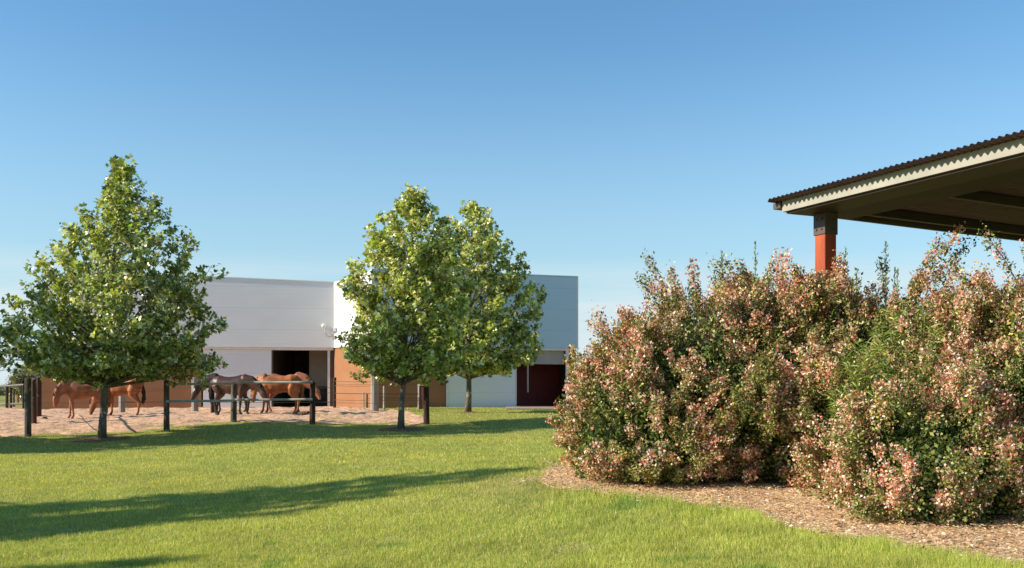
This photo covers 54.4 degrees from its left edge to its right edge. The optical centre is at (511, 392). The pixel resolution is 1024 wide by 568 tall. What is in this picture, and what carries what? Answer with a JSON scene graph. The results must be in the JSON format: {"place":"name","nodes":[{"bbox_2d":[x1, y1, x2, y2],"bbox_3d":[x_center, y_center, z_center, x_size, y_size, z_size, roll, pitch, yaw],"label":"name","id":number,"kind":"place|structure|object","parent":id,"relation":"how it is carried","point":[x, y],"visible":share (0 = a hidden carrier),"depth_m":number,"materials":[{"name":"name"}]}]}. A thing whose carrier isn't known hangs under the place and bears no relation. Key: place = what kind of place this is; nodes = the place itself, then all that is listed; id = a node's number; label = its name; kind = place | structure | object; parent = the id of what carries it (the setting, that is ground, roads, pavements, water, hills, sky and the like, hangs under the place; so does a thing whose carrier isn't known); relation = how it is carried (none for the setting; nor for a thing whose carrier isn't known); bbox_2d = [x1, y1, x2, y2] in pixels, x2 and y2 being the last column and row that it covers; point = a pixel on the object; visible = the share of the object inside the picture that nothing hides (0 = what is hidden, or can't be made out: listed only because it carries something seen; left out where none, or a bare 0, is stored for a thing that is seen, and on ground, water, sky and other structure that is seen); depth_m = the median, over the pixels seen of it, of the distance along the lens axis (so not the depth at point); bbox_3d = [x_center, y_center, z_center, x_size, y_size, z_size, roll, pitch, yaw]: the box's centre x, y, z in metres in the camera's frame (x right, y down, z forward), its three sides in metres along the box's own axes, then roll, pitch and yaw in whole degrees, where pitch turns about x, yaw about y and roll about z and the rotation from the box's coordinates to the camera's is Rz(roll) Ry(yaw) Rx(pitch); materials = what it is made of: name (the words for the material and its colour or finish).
{"place":"outdoors","nodes":[
{"label":"outdoors","id":0,"kind":"place"},
{"bbox_2d":[0,406,423,436],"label":"paddock sand","id":1,"kind":"structure","parent":0,"point":[81,421],"depth_m":35.80,"materials":[{"name":"beige sand"}]},
{"bbox_2d":[0,384,24,408],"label":"fence","id":2,"kind":"object","parent":1,"relation":"on","point":[6,403],"visible":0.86,"depth_m":45.96,"materials":[{"name":"grey wood"}]},
{"bbox_2d":[31,376,41,423],"bbox_3d":[-16.530,0.308,34.390,0.212,1.950,8.051,0,0,-23],"label":"side fence","id":3,"kind":"object","parent":1,"relation":"on","point":[36,397],"visible":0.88,"depth_m":34.50,"materials":[{"name":"wood"}]},
{"bbox_2d":[52,381,111,418],"bbox_3d":[-15.722,0.219,36.460,2.003,1.498,0.608,0,0,-22],"label":"horse","id":4,"kind":"object","parent":1,"relation":"on","point":[73,390],"visible":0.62,"depth_m":36.21},
{"bbox_2d":[89,378,145,414],"bbox_3d":[-15.265,0.116,38.518,2.292,1.548,0.627,0,0,6],"label":"horse","id":5,"kind":"object","parent":1,"relation":"on","point":[120,390],"visible":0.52,"depth_m":38.33},
{"bbox_2d":[191,373,249,412],"bbox_3d":[-11.186,0.010,38.575,2.459,1.576,0.627,0,0,-6],"label":"horse","id":6,"kind":"object","parent":1,"relation":"on","point":[197,389],"visible":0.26,"depth_m":38.42},
{"bbox_2d":[24,377,429,436],"bbox_3d":[-9.148,0.503,33.185,12.734,2.077,2.001,0,0,-20],"label":"paddock fence","id":7,"kind":"object","parent":1,"relation":"on","point":[233,400],"visible":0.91,"depth_m":33.51,"materials":[{"name":"wood"}]},
{"bbox_2d":[208,374,267,414],"bbox_3d":[-10.139,0.065,36.849,2.386,1.543,0.613,0,0,11],"label":"horse","id":8,"kind":"object","parent":1,"relation":"on","point":[220,391],"visible":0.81,"depth_m":36.70},
{"bbox_2d":[119,376,418,412],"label":"fence","id":9,"kind":"object","parent":1,"relation":"on","point":[374,396],"visible":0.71,"depth_m":41.85,"materials":[{"name":"wood"}]},
{"bbox_2d":[251,373,304,413],"bbox_3d":[-8.880,0.030,37.624,2.080,1.548,0.649,0,0,-3],"label":"horse","id":10,"kind":"object","parent":1,"relation":"on","point":[291,389],"visible":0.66,"depth_m":37.43},
{"bbox_2d":[268,372,320,411],"bbox_3d":[-8.710,-0.028,39.341,2.487,1.609,0.640,0,0,13],"label":"horse","id":11,"kind":"object","parent":1,"relation":"on","point":[304,377],"visible":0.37,"depth_m":39.13},
{"bbox_2d":[0,395,1023,567],"bbox_3d":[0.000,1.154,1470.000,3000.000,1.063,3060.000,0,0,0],"label":"ground","id":12,"kind":"structure","parent":0,"point":[239,437],"depth_m":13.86,"materials":[{"name":"green plant"}]},
{"bbox_2d":[0,383,5,395],"bbox_3d":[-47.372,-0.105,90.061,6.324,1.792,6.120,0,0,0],"label":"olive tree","id":13,"kind":"object","parent":12,"relation":"on","point":[2,391],"visible":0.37,"depth_m":89.21,"materials":[{"name":"green plant"}]},
{"bbox_2d":[4,368,40,398],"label":"olive tree","id":14,"kind":"object","parent":12,"relation":"on","point":[18,377],"visible":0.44,"depth_m":53.37,"materials":[{"name":"green plant"}]},
{"bbox_2d":[71,435,131,442],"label":"tree soil","id":15,"kind":"object","parent":12,"relation":"on","point":[95,439],"visible":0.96,"depth_m":29.74,"materials":[{"name":"soil"}]},
{"bbox_2d":[0,153,229,438],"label":"plane tree","id":16,"kind":"object","parent":15,"relation":"on","point":[146,355],"visible":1,"depth_m":29.09,"materials":[{"name":"green plant"}]},
{"bbox_2d":[41,269,577,408],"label":"stable building","id":17,"kind":"structure","parent":12,"relation":"on","point":[275,326],"depth_m":47.41,"materials":[{"name":"paint"}]},
{"bbox_2d":[203,350,271,406],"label":"sliding door","id":18,"kind":"structure","parent":17,"relation":"in","point":[255,363],"depth_m":47.31,"materials":[{"name":"white metal"}]},
{"bbox_2d":[322,324,335,336],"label":"wall lamp","id":19,"kind":"object","parent":17,"relation":"attached to","point":[324,326],"visible":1,"depth_m":47.63,"materials":[{"name":"white metal"}]},
{"bbox_2d":[449,351,514,406],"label":"sliding door","id":20,"kind":"structure","parent":17,"relation":"in","point":[497,390],"depth_m":47.08,"materials":[{"name":"white metal"}]},
{"bbox_2d":[376,427,424,431],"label":"tree soil","id":21,"kind":"object","parent":12,"relation":"on","point":[407,429],"visible":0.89,"depth_m":32.74,"materials":[{"name":"soil"}]},
{"bbox_2d":[334,183,484,428],"bbox_3d":[-3.420,-2.835,33.223,5.066,8.299,4.972,0,0,-25],"label":"plane tree","id":22,"kind":"object","parent":21,"relation":"on","point":[390,354],"visible":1,"depth_m":32.23,"materials":[{"name":"green plant"}]},
{"bbox_2d":[418,384,423,408],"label":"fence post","id":23,"kind":"object","parent":12,"relation":"on","point":[421,396],"visible":0.7,"depth_m":44.20,"materials":[{"name":"brown wood"}]},
{"bbox_2d":[686,279,694,319],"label":"slender shrub","id":24,"kind":"object","parent":12,"relation":"on","point":[689,296],"visible":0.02,"depth_m":16.54,"materials":[{"name":"green plant"}]},
{"bbox_2d":[713,251,742,329],"bbox_3d":[3.554,-0.711,16.573,0.631,3.344,0.642,0,0,0],"label":"slender shrub","id":25,"kind":"object","parent":12,"relation":"on","point":[723,273],"visible":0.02,"depth_m":16.54,"materials":[{"name":"green plant"}]},
{"bbox_2d":[752,241,771,291],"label":"slender shrub","id":26,"kind":"object","parent":12,"relation":"on","point":[755,268],"visible":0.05,"depth_m":16.76,"materials":[{"name":"green plant"}]},
{"bbox_2d":[510,458,1023,567],"bbox_3d":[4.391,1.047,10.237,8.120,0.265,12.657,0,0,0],"label":"mulch bed","id":27,"kind":"object","parent":12,"relation":"on","point":[777,484],"visible":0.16,"depth_m":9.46,"materials":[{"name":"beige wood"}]},
{"bbox_2d":[545,297,769,484],"bbox_3d":[1.648,-0.060,11.820,2.517,2.236,2.736,0,0,0],"label":"flowering shrub","id":28,"kind":"object","parent":27,"relation":"on","point":[585,426],"visible":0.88,"depth_m":11.14,"materials":[{"name":"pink plant"}]},
{"bbox_2d":[595,246,820,483],"bbox_3d":[2.431,-0.363,11.820,2.926,2.827,3.210,0,0,-22],"label":"flowering shrub","id":29,"kind":"object","parent":27,"relation":"on","point":[766,374],"visible":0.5,"depth_m":11.06,"materials":[{"name":"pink plant"}]},
{"bbox_2d":[692,253,905,482],"bbox_3d":[3.234,-0.369,11.992,2.862,2.854,3.075,0,0,0],"label":"flowering shrub","id":30,"kind":"object","parent":27,"relation":"on","point":[733,310],"visible":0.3,"depth_m":11.18,"materials":[{"name":"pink plant"}]},
{"bbox_2d":[779,313,922,493],"bbox_3d":[3.671,0.118,10.345,1.843,2.002,1.791,0,0,44],"label":"flowering shrub","id":31,"kind":"object","parent":27,"relation":"on","point":[806,456],"visible":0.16,"depth_m":10.18,"materials":[{"name":"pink plant"}]},
{"bbox_2d":[822,336,909,480],"bbox_3d":[3.627,0.231,10.083,1.006,1.685,0.947,0,0,0],"label":"narrow leaved shrub","id":32,"kind":"object","parent":27,"relation":"on","point":[834,412],"visible":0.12,"depth_m":9.98,"materials":[{"name":"green plant"}]},
{"bbox_2d":[769,221,988,483],"bbox_3d":[4.264,-0.370,11.310,3.018,2.907,3.185,0,0,0],"label":"flowering shrub","id":33,"kind":"object","parent":27,"relation":"on","point":[863,312],"visible":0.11,"depth_m":10.77,"materials":[{"name":"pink plant"}]},
{"bbox_2d":[882,241,902,309],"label":"slender shrub","id":34,"kind":"object","parent":27,"relation":"on","point":[895,271],"visible":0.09,"depth_m":16.02,"materials":[{"name":"green plant"}]},
{"bbox_2d":[825,296,974,431],"bbox_3d":[4.004,0.048,9.965,1.691,2.055,1.614,0,0,0],"label":"narrow leaved shrub","id":35,"kind":"object","parent":27,"relation":"on","point":[884,353],"visible":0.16,"depth_m":9.71,"materials":[{"name":"green plant"}]},
{"bbox_2d":[809,332,1023,526],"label":"flowering shrub","id":36,"kind":"object","parent":27,"relation":"on","point":[952,441],"visible":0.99,"depth_m":8.50,"materials":[{"name":"pink plant"}]},
{"bbox_2d":[891,284,1023,507],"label":"flowering shrub","id":37,"kind":"object","parent":27,"relation":"on","point":[963,304],"visible":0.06,"depth_m":9.51,"materials":[{"name":"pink plant"}]},
{"bbox_2d":[892,264,1023,340],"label":"flowering shrub","id":38,"kind":"object","parent":27,"relation":"on","point":[941,280],"depth_m":11.26,"materials":[{"name":"pink plant"}]},
{"bbox_2d":[915,220,1023,512],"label":"flowering shrub","id":39,"kind":"object","parent":27,"relation":"on","point":[990,299],"visible":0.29,"depth_m":9.07,"materials":[{"name":"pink plant"}]},
{"bbox_2d":[990,288,1023,393],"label":"flowering shrub","id":40,"kind":"object","parent":27,"relation":"on","point":[1005,320],"visible":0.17,"depth_m":9.19,"materials":[{"name":"pink plant"}]},
{"bbox_2d":[843,247,859,291],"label":"slender shrub","id":41,"kind":"object","parent":12,"relation":"on","point":[854,267],"visible":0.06,"depth_m":16.16,"materials":[{"name":"green plant"}]},
{"bbox_2d":[767,130,1023,325],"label":"pavilion","id":42,"kind":"structure","parent":12,"relation":"on","point":[972,185],"depth_m":11.18,"materials":[{"name":"metal"}]},
{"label":"tree soil","id":43,"kind":"structure","parent":12,"relation":"on","visible":0},
{"bbox_2d":[416,200,548,411],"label":"plane tree","id":44,"kind":"object","parent":43,"relation":"on","point":[481,329],"visible":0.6,"depth_m":40.33,"materials":[{"name":"green plant"}]},
{"bbox_2d":[0,0,1023,387],"label":"sky","id":45,"kind":"structure","parent":0,"point":[595,135],"materials":[{"name":"blue"}]},
{"bbox_2d":[505,406,559,408],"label":"dirt path","id":46,"kind":"structure","parent":0,"point":[529,407],"depth_m":45.96,"materials":[{"name":"beige concrete"}]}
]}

